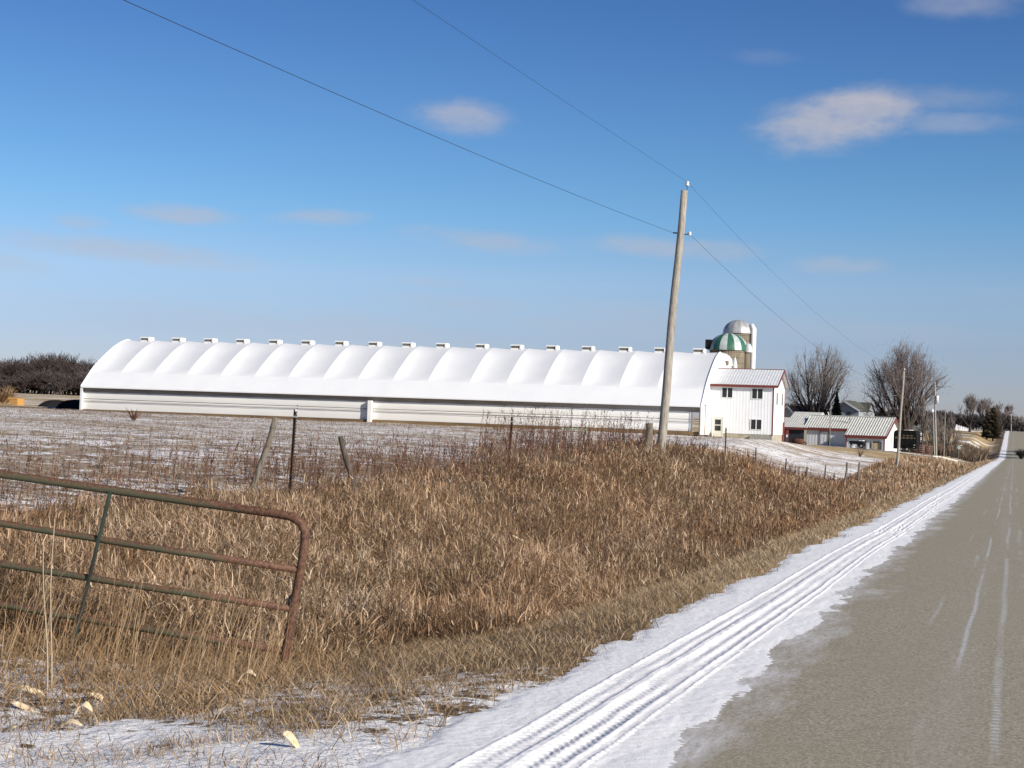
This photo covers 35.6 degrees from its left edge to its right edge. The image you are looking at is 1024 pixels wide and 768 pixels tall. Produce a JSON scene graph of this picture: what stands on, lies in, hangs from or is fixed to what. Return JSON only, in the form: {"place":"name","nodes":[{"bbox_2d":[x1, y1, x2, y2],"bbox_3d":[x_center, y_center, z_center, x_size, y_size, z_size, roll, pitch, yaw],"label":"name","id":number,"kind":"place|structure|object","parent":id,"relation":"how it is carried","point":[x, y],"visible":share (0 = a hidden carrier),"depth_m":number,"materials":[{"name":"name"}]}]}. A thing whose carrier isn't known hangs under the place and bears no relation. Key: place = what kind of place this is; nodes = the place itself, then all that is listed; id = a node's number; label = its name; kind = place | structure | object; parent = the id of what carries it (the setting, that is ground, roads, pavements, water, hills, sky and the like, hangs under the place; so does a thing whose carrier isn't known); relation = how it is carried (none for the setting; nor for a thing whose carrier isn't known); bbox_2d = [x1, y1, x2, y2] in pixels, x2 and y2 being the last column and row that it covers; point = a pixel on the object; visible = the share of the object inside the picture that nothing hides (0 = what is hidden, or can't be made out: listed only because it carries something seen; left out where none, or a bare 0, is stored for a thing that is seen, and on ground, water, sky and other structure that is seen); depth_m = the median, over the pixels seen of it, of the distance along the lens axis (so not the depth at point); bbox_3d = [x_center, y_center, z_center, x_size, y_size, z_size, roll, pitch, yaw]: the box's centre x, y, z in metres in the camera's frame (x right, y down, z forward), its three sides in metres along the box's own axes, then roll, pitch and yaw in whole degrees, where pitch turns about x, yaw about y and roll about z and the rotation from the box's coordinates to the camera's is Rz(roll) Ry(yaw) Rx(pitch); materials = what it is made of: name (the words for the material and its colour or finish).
{"place":"outdoors","nodes":[
{"label":"outdoors","id":0,"kind":"place"},
{"bbox_2d":[0,390,1004,767],"bbox_3d":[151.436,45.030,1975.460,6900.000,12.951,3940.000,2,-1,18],"label":"ground","id":1,"kind":"structure","parent":0,"point":[830,456],"depth_m":21.65,"materials":[{"name":"white snow"}]},
{"bbox_2d":[1,725,15,732],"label":"corn husk","id":2,"kind":"object","parent":1,"relation":"on","point":[10,727],"visible":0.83,"depth_m":9.11,"materials":[{"name":"beige plant"}]},
{"bbox_2d":[0,385,21,403],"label":"dead shrub","id":3,"kind":"object","parent":1,"relation":"on","point":[4,395],"visible":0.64,"depth_m":224.72,"materials":[{"name":"brown plant"}]},
{"bbox_2d":[8,397,23,405],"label":"wagon box","id":4,"kind":"object","parent":1,"relation":"on","point":[16,401],"visible":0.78,"depth_m":215.00,"materials":[{"name":"yellow paint"}]},
{"bbox_2d":[8,684,29,691],"bbox_3d":[-3.243,2.016,10.492,0.241,0.072,0.042,2,-1,18],"label":"corn husk","id":5,"kind":"object","parent":1,"relation":"on","point":[23,685],"visible":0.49,"depth_m":10.50,"materials":[{"name":"beige plant"}]},
{"bbox_2d":[10,700,35,711],"bbox_3d":[-3.005,2.027,9.901,0.274,0.107,0.040,2,-1,11],"label":"corn husk","id":6,"kind":"object","parent":1,"relation":"on","point":[19,704],"visible":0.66,"depth_m":9.92,"materials":[{"name":"beige plant"}]},
{"bbox_2d":[15,688,45,695],"bbox_3d":[-3.105,2.027,10.371,0.278,0.093,0.035,2,-1,-3],"label":"corn husk","id":7,"kind":"object","parent":1,"relation":"on","point":[31,690],"visible":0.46,"depth_m":10.38,"materials":[{"name":"beige plant"}]},
{"bbox_2d":[0,351,96,395],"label":"woods","id":8,"kind":"object","parent":1,"relation":"on","point":[61,374],"visible":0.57,"depth_m":452.86,"materials":[{"name":"plant"}]},
{"bbox_2d":[38,541,59,695],"bbox_3d":[-3.025,1.550,10.376,0.174,1.050,0.032,1,-1,24],"label":"weed stalk","id":9,"kind":"object","parent":1,"relation":"on","point":[46,626],"visible":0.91,"depth_m":10.38,"materials":[{"name":"beige plant"}]},
{"bbox_2d":[37,400,62,406],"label":"wrapped pile","id":10,"kind":"object","parent":1,"relation":"on","point":[51,403],"visible":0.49,"depth_m":205.87,"materials":[{"name":"black plastic"}]},
{"bbox_2d":[44,518,64,692],"bbox_3d":[-3.023,1.484,10.502,0.179,1.196,0.019,1,-1,24],"label":"weed stalk","id":11,"kind":"object","parent":1,"relation":"on","point":[53,615],"visible":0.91,"depth_m":10.50,"materials":[{"name":"beige plant"}]},
{"bbox_2d":[56,399,79,408],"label":"wrapped pile","id":12,"kind":"object","parent":1,"relation":"on","point":[72,404],"visible":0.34,"depth_m":198.34,"materials":[{"name":"black plastic"}]},
{"bbox_2d":[55,719,81,729],"bbox_3d":[-2.564,1.973,9.182,0.182,0.085,0.045,2,-1,18],"label":"corn husk","id":13,"kind":"object","parent":1,"relation":"on","point":[73,721],"visible":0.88,"depth_m":9.19,"materials":[{"name":"beige plant"}]},
{"bbox_2d":[87,692,111,700],"bbox_3d":[-2.656,2.064,10.371,0.249,0.108,0.035,2,-1,-2],"label":"corn husk","id":14,"kind":"object","parent":1,"relation":"on","point":[92,694],"visible":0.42,"depth_m":10.38,"materials":[{"name":"beige plant"}]},
{"bbox_2d":[125,407,141,419],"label":"dead shrub","id":15,"kind":"object","parent":1,"relation":"on","point":[133,417],"visible":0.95,"depth_m":107.87,"materials":[{"name":"brown plant"}]},
{"bbox_2d":[0,470,308,668],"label":"gate","id":16,"kind":"structure","parent":1,"relation":"on","point":[298,570],"depth_m":12.68,"materials":[{"name":"metal"}]},
{"bbox_2d":[0,488,362,718],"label":"golden stalks","id":17,"kind":"object","parent":1,"relation":"on","point":[146,654],"visible":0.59,"depth_m":11.62,"materials":[{"name":"yellow plant"}]},
{"bbox_2d":[236,669,255,684],"bbox_3d":[-1.817,2.008,10.866,0.139,0.120,0.034,2,-1,-13],"label":"corn husk","id":18,"kind":"object","parent":1,"relation":"on","point":[251,671],"visible":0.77,"depth_m":10.87,"materials":[{"name":"beige plant"}]},
{"bbox_2d":[248,417,278,491],"bbox_3d":[-4.033,1.319,25.473,0.542,1.603,0.119,2,-1,-2],"label":"wooden fence post","id":19,"kind":"object","parent":1,"relation":"on","point":[261,462],"visible":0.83,"depth_m":25.45,"materials":[{"name":"wood"}]},
{"bbox_2d":[0,448,571,518],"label":"field edge grass","id":20,"kind":"structure","parent":1,"relation":"on","point":[194,475],"depth_m":28.92,"materials":[{"name":"brown plant"}]},
{"bbox_2d":[282,731,299,747],"bbox_3d":[-1.168,1.888,8.421,0.116,0.106,0.035,2,-1,-6],"label":"corn husk","id":21,"kind":"object","parent":1,"relation":"on","point":[290,736],"visible":0.88,"depth_m":8.43,"materials":[{"name":"beige plant"}]},
{"bbox_2d":[288,405,297,496],"bbox_3d":[-3.643,1.247,26.481,0.124,1.799,0.084,2,-1,18],"label":"steel fence post","id":22,"kind":"object","parent":1,"relation":"on","point":[295,416],"visible":0.81,"depth_m":26.47,"materials":[{"name":"black metal"}]},
{"bbox_2d":[338,436,358,493],"bbox_3d":[-2.782,1.581,27.475,0.495,1.368,0.113,2,-1,-1],"label":"wooden fence post","id":23,"kind":"object","parent":1,"relation":"on","point":[342,444],"visible":0.72,"depth_m":27.43,"materials":[{"name":"wood"}]},
{"bbox_2d":[351,538,364,625],"bbox_3d":[-1.633,2.108,16.680,0.193,0.985,0.033,2,-1,18],"label":"weed stalk","id":24,"kind":"object","parent":1,"relation":"on","point":[356,574],"visible":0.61,"depth_m":16.68,"materials":[{"name":"brown plant"}]},
{"bbox_2d":[79,337,726,436],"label":"barn","id":25,"kind":"structure","parent":1,"relation":"on","point":[443,384],"depth_m":173.71,"materials":[{"name":"white fabric"}]},
{"bbox_2d":[0,406,850,509],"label":"corn stubble","id":26,"kind":"object","parent":1,"relation":"on","point":[182,437],"visible":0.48,"depth_m":57.93,"materials":[{"name":"beige plant"}]},
{"bbox_2d":[0,401,891,600],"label":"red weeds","id":27,"kind":"object","parent":1,"relation":"on","point":[531,441],"visible":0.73,"depth_m":32.37,"materials":[{"name":"brown plant"}]},
{"bbox_2d":[0,435,970,660],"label":"tall dry grass","id":28,"kind":"structure","parent":1,"relation":"on","point":[420,617],"depth_m":22.14,"materials":[{"name":"brown plant"}]},
{"bbox_2d":[0,459,992,767],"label":"verge grass","id":29,"kind":"structure","parent":1,"relation":"on","point":[638,595],"depth_m":11.17,"materials":[{"name":"plant"}]},
{"bbox_2d":[73,701,92,717],"bbox_3d":[-2.515,1.910,9.346,0.114,0.094,0.033,2,-1,-14],"label":"corn husk","id":30,"kind":"object","parent":29,"relation":"on","point":[86,704],"visible":1,"depth_m":9.35,"materials":[{"name":"beige plant"}]},
{"bbox_2d":[507,415,513,468],"bbox_3d":[-0.043,1.552,37.977,0.135,1.640,0.083,2,-1,18],"label":"steel fence post","id":31,"kind":"object","parent":1,"relation":"on","point":[511,421],"visible":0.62,"depth_m":37.97,"materials":[{"name":"metal"}]},
{"bbox_2d":[643,423,652,456],"bbox_3d":[4.438,1.989,51.963,0.330,1.448,0.301,2,-1,18],"label":"wooden fence post","id":32,"kind":"object","parent":1,"relation":"on","point":[649,433],"visible":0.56,"depth_m":51.89,"materials":[{"name":"wood"}]},
{"bbox_2d":[280,419,854,468],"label":"fence wire","id":33,"kind":"object","parent":32,"relation":"attached to","point":[509,422],"visible":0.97,"depth_m":34.81,"materials":[{"name":"metal"}]},
{"bbox_2d":[656,181,690,452],"bbox_3d":[5.364,-1.781,53.050,0.993,9.995,0.304,2,-1,0],"label":"utility pole","id":34,"kind":"object","parent":1,"relation":"on","point":[666,388],"visible":0.93,"depth_m":52.96,"materials":[{"name":"wood"}]},
{"bbox_2d":[124,0,672,232],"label":"power line","id":35,"kind":"object","parent":34,"relation":"attached to","point":[356,102],"visible":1,"depth_m":28.15,"materials":[{"name":"black metal"}]},
{"bbox_2d":[413,0,686,181],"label":"power line","id":36,"kind":"object","parent":34,"relation":"attached to","point":[545,88],"visible":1,"depth_m":38.19,"materials":[{"name":"black metal"}]},
{"bbox_2d":[693,237,892,384],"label":"power line","id":37,"kind":"object","parent":34,"relation":"attached to","point":[763,303],"visible":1,"depth_m":65.69,"materials":[{"name":"black metal"}]},
{"bbox_2d":[689,184,898,367],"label":"power line","id":38,"kind":"object","parent":34,"relation":"attached to","point":[784,283],"visible":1,"depth_m":65.53,"materials":[{"name":"black metal"}]},
{"bbox_2d":[357,431,1009,767],"bbox_3d":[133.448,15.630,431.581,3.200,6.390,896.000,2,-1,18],"label":"snow","id":39,"kind":"structure","parent":1,"relation":"on","point":[639,702],"depth_m":11.26,"materials":[{"name":"white snow"}]},
{"bbox_2d":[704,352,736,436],"bbox_3d":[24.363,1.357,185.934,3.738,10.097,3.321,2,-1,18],"label":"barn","id":40,"kind":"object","parent":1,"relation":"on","point":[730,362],"visible":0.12,"depth_m":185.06,"materials":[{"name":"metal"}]},
{"bbox_2d":[724,428,726,453],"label":"steel fence post","id":41,"kind":"object","parent":1,"relation":"on","point":[725,431],"visible":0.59,"depth_m":65.96,"materials":[{"name":"grey metal"}]},
{"bbox_2d":[705,333,752,368],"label":"tall silo","id":42,"kind":"object","parent":1,"relation":"on","point":[737,347],"visible":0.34,"depth_m":214.30,"materials":[{"name":"metal"}]},
{"bbox_2d":[723,320,755,368],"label":"tall silo","id":43,"kind":"object","parent":1,"relation":"on","point":[745,331],"visible":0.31,"depth_m":236.32,"materials":[{"name":"metal"}]},
{"bbox_2d":[708,368,789,441],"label":"farm building","id":44,"kind":"structure","parent":1,"relation":"on","point":[747,403],"depth_m":164.60,"materials":[{"name":"metal"}]},
{"bbox_2d":[712,417,723,436],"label":"door","id":45,"kind":"structure","parent":44,"relation":"in","point":[717,422],"depth_m":164.91,"materials":[{"name":"beige wood"}]},
{"bbox_2d":[721,387,732,397],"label":"window","id":46,"kind":"structure","parent":44,"relation":"in","point":[727,392],"depth_m":164.71,"materials":[{"name":"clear glass"}]},
{"bbox_2d":[750,419,761,429],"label":"window","id":47,"kind":"structure","parent":44,"relation":"in","point":[755,424],"depth_m":163.75,"materials":[{"name":"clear glass"}]},
{"bbox_2d":[751,388,763,398],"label":"window","id":48,"kind":"structure","parent":44,"relation":"in","point":[757,393],"depth_m":163.79,"materials":[{"name":"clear glass"}]},
{"bbox_2d":[782,422,784,440],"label":"side door","id":49,"kind":"structure","parent":44,"relation":"in","point":[783,422],"depth_m":170.27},
{"bbox_2d":[785,430,789,442],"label":"fuel pump","id":50,"kind":"object","parent":1,"relation":"on","point":[786,437],"visible":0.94,"depth_m":225.73,"materials":[{"name":"metal"}]},
{"bbox_2d":[783,417,808,442],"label":"shed","id":51,"kind":"structure","parent":1,"relation":"on","point":[795,427],"depth_m":258.93,"materials":[{"name":"white metal"}]},
{"bbox_2d":[784,405,807,416],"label":"outbuilding","id":52,"kind":"structure","parent":1,"relation":"on","point":[790,410],"depth_m":299.39,"materials":[{"name":"beige metal"}]},
{"bbox_2d":[792,438,806,444],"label":"fuel tank","id":53,"kind":"object","parent":1,"relation":"on","point":[797,441],"visible":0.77,"depth_m":227.50,"materials":[{"name":"metal"}]},
{"bbox_2d":[791,412,824,441],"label":"lean shed","id":54,"kind":"structure","parent":1,"relation":"on","point":[801,414],"depth_m":289.01,"materials":[{"name":"beige metal"}]},
{"bbox_2d":[785,339,858,414],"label":"bare tree","id":55,"kind":"object","parent":1,"relation":"on","point":[822,401],"visible":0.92,"depth_m":299.05,"materials":[{"name":"grey plant"}]},
{"bbox_2d":[829,408,830,445],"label":"yard pole","id":56,"kind":"object","parent":1,"relation":"on","point":[830,426],"visible":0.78,"depth_m":242.91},
{"bbox_2d":[831,390,841,415],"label":"evergreen tree","id":57,"kind":"object","parent":1,"relation":"on","point":[836,410],"visible":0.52,"depth_m":291.76,"materials":[{"name":"green plant"}]},
{"bbox_2d":[844,462,847,482],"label":"wooden fence post","id":58,"kind":"object","parent":1,"relation":"on","point":[846,471],"visible":0.81,"depth_m":107.87,"materials":[{"name":"wood"}]},
{"bbox_2d":[804,415,900,451],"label":"machine shed","id":59,"kind":"structure","parent":1,"relation":"on","point":[878,432],"depth_m":254.87,"materials":[{"name":"white metal"}]},
{"bbox_2d":[819,431,829,444],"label":"door","id":60,"kind":"structure","parent":59,"relation":"in","point":[823,435],"depth_m":256.30,"materials":[{"name":"white metal"}]},
{"bbox_2d":[872,441,881,449],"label":"window","id":61,"kind":"structure","parent":59,"relation":"in","point":[877,445],"depth_m":250.42,"materials":[{"name":"brown wood"}]},
{"bbox_2d":[829,400,875,416],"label":"farmhouse","id":62,"kind":"object","parent":1,"relation":"on","point":[856,408],"visible":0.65,"depth_m":327.56,"materials":[{"name":"grey"}]},
{"bbox_2d":[857,462,859,482],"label":"wooden fence post","id":63,"kind":"object","parent":1,"relation":"on","point":[858,471],"visible":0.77,"depth_m":111.87,"materials":[{"name":"wood"}]},
{"bbox_2d":[896,368,904,467],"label":"utility pole","id":64,"kind":"object","parent":1,"relation":"on","point":[899,432],"visible":0.91,"depth_m":144.90,"materials":[{"name":"wood"}]},
{"bbox_2d":[854,336,952,429],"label":"bare tree","id":65,"kind":"object","parent":1,"relation":"on","point":[894,377],"visible":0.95,"depth_m":283.53,"materials":[{"name":"grey plant"}]},
{"bbox_2d":[785,402,1023,431],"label":"woods","id":66,"kind":"object","parent":1,"relation":"on","point":[976,423],"visible":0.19,"depth_m":797.74,"materials":[{"name":"brown plant"}]},
{"bbox_2d":[893,430,920,451],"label":"livestock trailer","id":67,"kind":"object","parent":1,"relation":"on","point":[910,439],"visible":0.91,"depth_m":237.84,"materials":[{"name":"black paint"}]},
{"bbox_2d":[912,426,923,438],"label":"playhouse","id":68,"kind":"object","parent":1,"relation":"on","point":[914,428],"visible":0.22,"depth_m":309.64,"materials":[{"name":"wood"}]},
{"bbox_2d":[916,445,923,454],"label":"pipe gate","id":69,"kind":"structure","parent":1,"relation":"on","point":[921,449],"depth_m":223.87,"materials":[{"name":"metal"}]},
{"bbox_2d":[913,397,933,454],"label":"bare tree","id":70,"kind":"object","parent":1,"relation":"on","point":[923,409],"visible":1,"depth_m":261.81,"materials":[{"name":"brown plant"}]},
{"bbox_2d":[924,445,932,454],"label":"pipe gate","id":71,"kind":"structure","parent":1,"relation":"on","point":[928,448],"depth_m":221.87,"materials":[{"name":"metal"}]},
{"bbox_2d":[915,415,943,445],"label":"bare tree","id":72,"kind":"object","parent":1,"relation":"on","point":[930,430],"visible":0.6,"depth_m":290.34,"materials":[{"name":"brown plant"}]},
{"bbox_2d":[930,409,934,455],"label":"utility pole","id":73,"kind":"object","parent":1,"relation":"on","point":[932,410],"visible":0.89,"depth_m":217.89,"materials":[{"name":"grey metal"}]},
{"bbox_2d":[934,383,938,458],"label":"utility pole","id":74,"kind":"object","parent":1,"relation":"on","point":[936,398],"visible":0.94,"depth_m":221.86,"materials":[{"name":"wood"}]},
{"bbox_2d":[943,409,945,456],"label":"utility pole","id":75,"kind":"object","parent":1,"relation":"on","point":[944,435],"visible":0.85,"depth_m":254.85,"materials":[{"name":"wood"}]},
{"bbox_2d":[901,439,990,461],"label":"creek brush","id":76,"kind":"object","parent":1,"relation":"on","point":[968,453],"visible":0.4,"depth_m":280.34,"materials":[{"name":"brown plant"}]},
{"bbox_2d":[936,409,964,447],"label":"bare tree","id":77,"kind":"object","parent":1,"relation":"on","point":[949,433],"visible":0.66,"depth_m":299.66,"materials":[{"name":"brown plant"}]},
{"bbox_2d":[955,424,967,430],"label":"silage pile","id":78,"kind":"object","parent":1,"relation":"on","point":[957,427],"visible":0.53,"depth_m":521.11,"materials":[{"name":"white plastic"}]},
{"bbox_2d":[957,394,980,431],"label":"bare tree","id":79,"kind":"object","parent":1,"relation":"on","point":[971,404],"visible":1,"depth_m":499.54,"materials":[{"name":"grey plant"}]},
{"bbox_2d":[980,410,988,438],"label":"evergreen tree","id":80,"kind":"object","parent":1,"relation":"on","point":[985,424],"visible":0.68,"depth_m":474.66,"materials":[{"name":"green plant"}]},
{"bbox_2d":[976,397,993,423],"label":"bare tree","id":81,"kind":"object","parent":1,"relation":"on","point":[985,408],"visible":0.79,"depth_m":539.49,"materials":[{"name":"grey plant"}]},
{"bbox_2d":[981,407,1002,440],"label":"evergreen tree","id":82,"kind":"object","parent":1,"relation":"on","point":[993,430],"visible":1,"depth_m":469.15,"materials":[{"name":"green plant"}]},
{"bbox_2d":[994,402,1013,432],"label":"bare tree","id":83,"kind":"object","parent":1,"relation":"on","point":[1005,413],"visible":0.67,"depth_m":558.78,"materials":[{"name":"grey plant"}]},
{"bbox_2d":[1010,416,1023,431],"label":"bare tree","id":84,"kind":"object","parent":1,"relation":"on","point":[1013,423],"visible":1,"depth_m":619.64,"materials":[{"name":"grey plant"}]},
{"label":"steel fence post","id":85,"kind":"object","parent":1,"relation":"on","visible":0},
{"bbox_2d":[277,440,842,471],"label":"fence wire","id":86,"kind":"object","parent":85,"relation":"attached to","point":[457,450],"visible":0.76,"depth_m":31.64,"materials":[{"name":"metal"}]},
{"bbox_2d":[0,0,1023,430],"label":"sky","id":87,"kind":"structure","parent":0,"point":[161,179],"materials":[{"name":"blue"}]},
{"bbox_2d":[668,431,1023,767],"bbox_3d":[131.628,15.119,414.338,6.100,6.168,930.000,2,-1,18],"label":"road","id":88,"kind":"structure","parent":0,"point":[910,655],"depth_m":12.10,"materials":[{"name":"grey asphalt"}]},
{"bbox_2d":[1014,449,1023,458],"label":"dead shrub","id":89,"kind":"object","parent":88,"relation":"on","point":[1020,453],"visible":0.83,"depth_m":329.38,"materials":[{"name":"black plant"}]},
{"bbox_2d":[835,446,995,462],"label":"driveway","id":90,"kind":"structure","parent":0,"point":[914,454],"depth_m":249.84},
{"bbox_2d":[849,440,865,447],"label":"farm implement","id":91,"kind":"object","parent":90,"relation":"on","point":[860,443],"visible":1,"depth_m":243.87,"materials":[{"name":"black paint"}]},
{"bbox_2d":[950,445,961,457],"bbox_3d":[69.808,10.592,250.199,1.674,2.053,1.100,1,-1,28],"label":"mailbox","id":92,"kind":"object","parent":90,"relation":"on","point":[958,447],"visible":1,"depth_m":249.90,"materials":[{"name":"metal"}]}
]}

